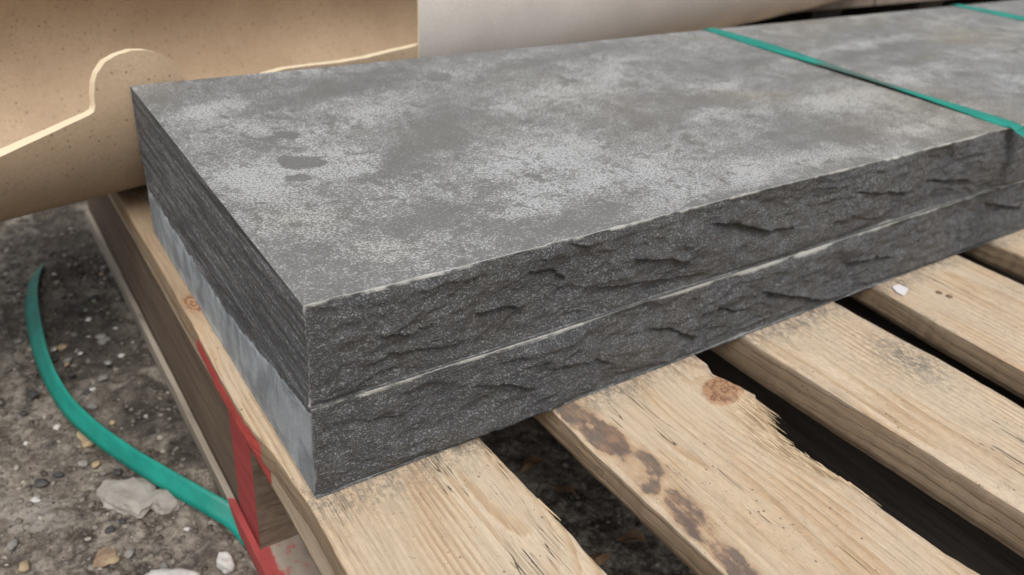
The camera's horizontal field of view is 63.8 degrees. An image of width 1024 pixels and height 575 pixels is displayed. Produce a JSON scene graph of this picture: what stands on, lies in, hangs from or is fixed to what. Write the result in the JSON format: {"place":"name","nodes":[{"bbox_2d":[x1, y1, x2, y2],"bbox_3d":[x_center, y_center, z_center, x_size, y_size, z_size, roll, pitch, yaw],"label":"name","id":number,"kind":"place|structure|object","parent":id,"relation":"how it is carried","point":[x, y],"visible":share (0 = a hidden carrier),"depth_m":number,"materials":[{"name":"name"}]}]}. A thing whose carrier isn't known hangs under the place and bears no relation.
{"place":"outdoors","nodes":[
{"label":"outdoors","id":0,"kind":"place"},
{"bbox_2d":[0,200,695,574],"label":"ground","id":1,"kind":"structure","parent":0,"point":[84,518],"depth_m":0.70,"materials":[{"name":"grey gravel"}]},
{"bbox_2d":[7,537,18,550],"bbox_3d":[-0.363,0.187,0.598,0.007,0.006,0.010,11,32,9],"label":"stone","id":2,"kind":"object","parent":1,"relation":"on","point":[12,544],"visible":1,"depth_m":0.60,"materials":[{"name":"grey stone"}]},
{"bbox_2d":[14,338,22,343],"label":"stone","id":3,"kind":"object","parent":1,"relation":"on","point":[18,340],"visible":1,"depth_m":0.80,"materials":[{"name":"grey stone"}]},
{"bbox_2d":[19,410,27,415],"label":"stone","id":4,"kind":"object","parent":1,"relation":"on","point":[23,412],"visible":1,"depth_m":0.71,"materials":[{"name":"grey stone"}]},
{"bbox_2d":[18,560,29,571],"bbox_3d":[-0.346,0.198,0.583,0.008,0.005,0.011,-8,34,-22],"label":"stone","id":5,"kind":"object","parent":1,"relation":"on","point":[24,566],"visible":1,"depth_m":0.58,"materials":[{"name":"beige stone"}]},
{"bbox_2d":[29,391,39,397],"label":"stone","id":6,"kind":"object","parent":1,"relation":"on","point":[33,394],"visible":1,"depth_m":0.73,"materials":[{"name":"grey stone"}]},
{"bbox_2d":[30,496,40,502],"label":"stone","id":7,"kind":"object","parent":1,"relation":"on","point":[35,499],"visible":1,"depth_m":0.63,"materials":[{"name":"white stone"}]},
{"bbox_2d":[33,478,49,488],"bbox_3d":[-0.371,0.154,0.649,0.011,0.005,0.009,8,31,3],"label":"stone","id":8,"kind":"object","parent":1,"relation":"on","point":[39,483],"visible":1,"depth_m":0.65,"materials":[{"name":"grey stone"}]},
{"bbox_2d":[51,356,58,361],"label":"stone","id":9,"kind":"object","parent":1,"relation":"on","point":[54,358],"visible":0.73,"depth_m":0.78,"materials":[{"name":"black stone"}]},
{"bbox_2d":[53,424,60,429],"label":"stone","id":10,"kind":"object","parent":1,"relation":"on","point":[57,427],"visible":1,"depth_m":0.70,"materials":[{"name":"white stone"}]},
{"bbox_2d":[52,471,63,477],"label":"stone","id":11,"kind":"object","parent":1,"relation":"on","point":[58,474],"visible":1,"depth_m":0.66,"materials":[{"name":"grey stone"}]},
{"bbox_2d":[55,343,67,350],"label":"stone","id":12,"kind":"object","parent":1,"relation":"on","point":[61,347],"visible":1,"depth_m":0.80,"materials":[{"name":"brown stone"}]},
{"bbox_2d":[63,358,71,362],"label":"stone","id":13,"kind":"object","parent":1,"relation":"on","point":[67,360],"visible":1,"depth_m":0.78,"materials":[{"name":"grey stone"}]},
{"bbox_2d":[77,459,88,466],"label":"stone","id":14,"kind":"object","parent":1,"relation":"on","point":[82,463],"visible":1,"depth_m":0.67,"materials":[{"name":"grey stone"}]},
{"bbox_2d":[77,430,88,441],"bbox_3d":[-0.360,0.126,0.698,0.025,0.003,0.016,26,37,30],"label":"flake","id":15,"kind":"object","parent":1,"relation":"on","point":[81,436],"visible":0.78,"depth_m":0.69,"materials":[{"name":"beige stone"}]},
{"bbox_2d":[83,388,91,395],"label":"stone","id":16,"kind":"object","parent":1,"relation":"on","point":[87,391],"visible":1,"depth_m":0.74,"materials":[{"name":"grey stone"}]},
{"bbox_2d":[81,440,94,447],"bbox_3d":[-0.356,0.131,0.690,0.012,0.005,0.008,-10,35,-25],"label":"stone","id":17,"kind":"object","parent":1,"relation":"on","point":[86,443],"visible":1,"depth_m":0.69,"materials":[{"name":"beige stone"}]},
{"bbox_2d":[86,403,97,409],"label":"stone","id":18,"kind":"object","parent":1,"relation":"on","point":[91,406],"visible":1,"depth_m":0.73,"materials":[{"name":"grey stone"}]},
{"bbox_2d":[90,294,98,299],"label":"stone","id":19,"kind":"object","parent":1,"relation":"on","point":[93,297],"visible":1,"depth_m":0.87,"materials":[{"name":"black stone"}]},
{"bbox_2d":[91,461,100,467],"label":"stone","id":20,"kind":"object","parent":1,"relation":"on","point":[94,464],"visible":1,"depth_m":0.67,"materials":[{"name":"beige stone"}]},
{"bbox_2d":[95,333,106,338],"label":"stone","id":21,"kind":"object","parent":1,"relation":"on","point":[99,336],"visible":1,"depth_m":0.81,"materials":[{"name":"grey stone"}]},
{"bbox_2d":[97,337,107,344],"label":"stone","id":22,"kind":"object","parent":1,"relation":"on","point":[102,341],"visible":1,"depth_m":0.81,"materials":[{"name":"grey stone"}]},
{"bbox_2d":[98,375,108,380],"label":"stone","id":23,"kind":"object","parent":1,"relation":"on","point":[102,377],"visible":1,"depth_m":0.76,"materials":[{"name":"grey stone"}]},
{"bbox_2d":[93,542,117,567],"bbox_3d":[-0.294,0.194,0.597,0.014,0.004,0.024,1,32,-7],"label":"bark chip","id":24,"kind":"object","parent":1,"relation":"on","point":[103,553],"visible":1,"depth_m":0.59,"materials":[{"name":"brown wood"}]},
{"bbox_2d":[103,360,112,364],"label":"stone","id":25,"kind":"object","parent":1,"relation":"on","point":[108,362],"visible":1,"depth_m":0.78,"materials":[{"name":"grey stone"}]},
{"bbox_2d":[104,525,114,533],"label":"stone","id":26,"kind":"object","parent":1,"relation":"on","point":[109,529],"visible":1,"depth_m":0.62,"materials":[{"name":"grey stone"}]},
{"bbox_2d":[104,555,119,564],"bbox_3d":[-0.289,0.197,0.593,0.011,0.005,0.008,-17,38,-32],"label":"stone","id":27,"kind":"object","parent":1,"relation":"on","point":[113,559],"visible":1,"depth_m":0.59,"materials":[{"name":"beige stone"}]},
{"bbox_2d":[113,468,122,474],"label":"stone","id":28,"kind":"object","parent":1,"relation":"on","point":[117,472],"visible":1,"depth_m":0.67,"materials":[{"name":"grey stone"}]},
{"bbox_2d":[118,519,126,523],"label":"stone","id":29,"kind":"object","parent":1,"relation":"on","point":[121,521],"visible":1,"depth_m":0.62,"materials":[{"name":"grey stone"}]},
{"bbox_2d":[96,477,155,517],"bbox_3d":[-0.299,0.162,0.644,0.054,0.016,0.034,16,33,16],"label":"stone","id":30,"kind":"object","parent":1,"relation":"on","point":[132,496],"visible":1,"depth_m":0.64,"materials":[{"name":"beige stone"}]},
{"bbox_2d":[124,549,134,558],"bbox_3d":[-0.279,0.194,0.600,0.006,0.004,0.009,23,35,26],"label":"stone","id":31,"kind":"object","parent":1,"relation":"on","point":[128,553],"visible":1,"depth_m":0.60,"materials":[{"name":"grey stone"}]},
{"bbox_2d":[25,263,244,546],"bbox_3d":[-0.366,0.088,0.739,0.510,0.028,0.082,30,39,35],"label":"packing strap","id":32,"kind":"object","parent":1,"relation":"on","point":[153,471],"visible":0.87,"depth_m":0.67,"materials":[{"name":"teal plastic"}]},
{"bbox_2d":[159,561,168,567],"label":"stone","id":33,"kind":"object","parent":1,"relation":"on","point":[163,564],"visible":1,"depth_m":0.59,"materials":[{"name":"grey stone"}]},
{"bbox_2d":[150,489,184,514],"bbox_3d":[-0.270,0.166,0.640,0.028,0.019,0.022,22,35,24],"label":"stone","id":34,"kind":"object","parent":1,"relation":"on","point":[166,501],"visible":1,"depth_m":0.63,"materials":[{"name":"beige stone"}]},
{"bbox_2d":[144,567,200,574],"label":"stone","id":35,"kind":"object","parent":1,"relation":"on","point":[172,571],"visible":1,"depth_m":0.58,"materials":[{"name":"white stone"}]},
{"bbox_2d":[216,551,234,573],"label":"stone","id":36,"kind":"object","parent":1,"relation":"on","point":[225,563],"visible":1,"depth_m":0.59,"materials":[{"name":"white stone"}]},
{"bbox_2d":[520,457,542,471],"bbox_3d":[0.017,0.152,0.707,0.024,0.007,0.010,-16,37,-31],"label":"dry leaf","id":37,"kind":"object","parent":1,"relation":"on","point":[529,463],"visible":1,"depth_m":0.70,"materials":[{"name":"brown plant"}]},
{"bbox_2d":[85,185,1023,574],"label":"pallet","id":38,"kind":"object","parent":1,"relation":"on","point":[877,429],"visible":0.31,"depth_m":0.53,"materials":[{"name":"brown wood"}]},
{"bbox_2d":[0,0,417,221],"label":"cut pipe","id":39,"kind":"object","parent":38,"relation":"on","point":[72,72],"visible":0.52,"depth_m":0.74,"materials":[{"name":"beige cardboard"}]},
{"bbox_2d":[143,164,1023,498],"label":"stone slab","id":40,"kind":"object","parent":38,"relation":"on","point":[347,442],"depth_m":0.52,"materials":[{"name":"grey stone"}]},
{"bbox_2d":[130,0,1023,408],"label":"stone slab","id":41,"kind":"object","parent":40,"relation":"on","point":[356,228],"depth_m":0.56,"materials":[{"name":"grey stone"}]},
{"bbox_2d":[703,28,1023,137],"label":"packing strap","id":42,"kind":"object","parent":41,"relation":"attached to","point":[1017,128],"visible":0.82,"depth_m":0.79,"materials":[{"name":"teal plastic"}]},
{"bbox_2d":[952,4,1023,20],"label":"packing strap","id":43,"kind":"object","parent":41,"relation":"attached to","point":[1004,14],"visible":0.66,"depth_m":1.15,"materials":[{"name":"teal plastic"}]},
{"bbox_2d":[417,0,838,57],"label":"grey sleeve","id":44,"kind":"object","parent":38,"relation":"on","point":[449,27],"visible":0.59,"depth_m":0.94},
{"bbox_2d":[892,284,907,295],"bbox_3d":[0.329,0.002,0.694,0.016,0.001,0.014,-16,37,-31],"label":"plastic scrap","id":45,"kind":"object","parent":38,"relation":"on","point":[900,289],"visible":1,"depth_m":0.69,"materials":[{"name":"white plastic"}]},
{"bbox_2d":[552,485,575,494],"bbox_3d":[0.043,0.169,0.685,0.011,0.012,0.021,-16,37,-31],"label":"dry leaf","id":46,"kind":"object","parent":1,"relation":"on","point":[570,488],"visible":1,"depth_m":0.68,"materials":[{"name":"brown plant"}]},
{"bbox_2d":[590,553,608,565],"bbox_3d":[0.064,0.206,0.624,0.024,0.006,0.011,-16,37,-31],"label":"dry leaf","id":47,"kind":"object","parent":1,"relation":"on","point":[598,559],"visible":0.58,"depth_m":0.62,"materials":[{"name":"brown plant"}]},
{"bbox_2d":[616,530,646,542],"bbox_3d":[0.094,0.196,0.642,0.024,0.010,0.010,10,32,7],"label":"dry leaf","id":48,"kind":"object","parent":1,"relation":"on","point":[632,535],"visible":1,"depth_m":0.64,"materials":[{"name":"brown plant"}]},
{"bbox_2d":[735,0,1009,26],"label":"stone pack","id":49,"kind":"object","parent":1,"relation":"on","point":[841,8],"visible":0.12,"depth_m":1.83,"materials":[{"name":"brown stone"}]}
]}

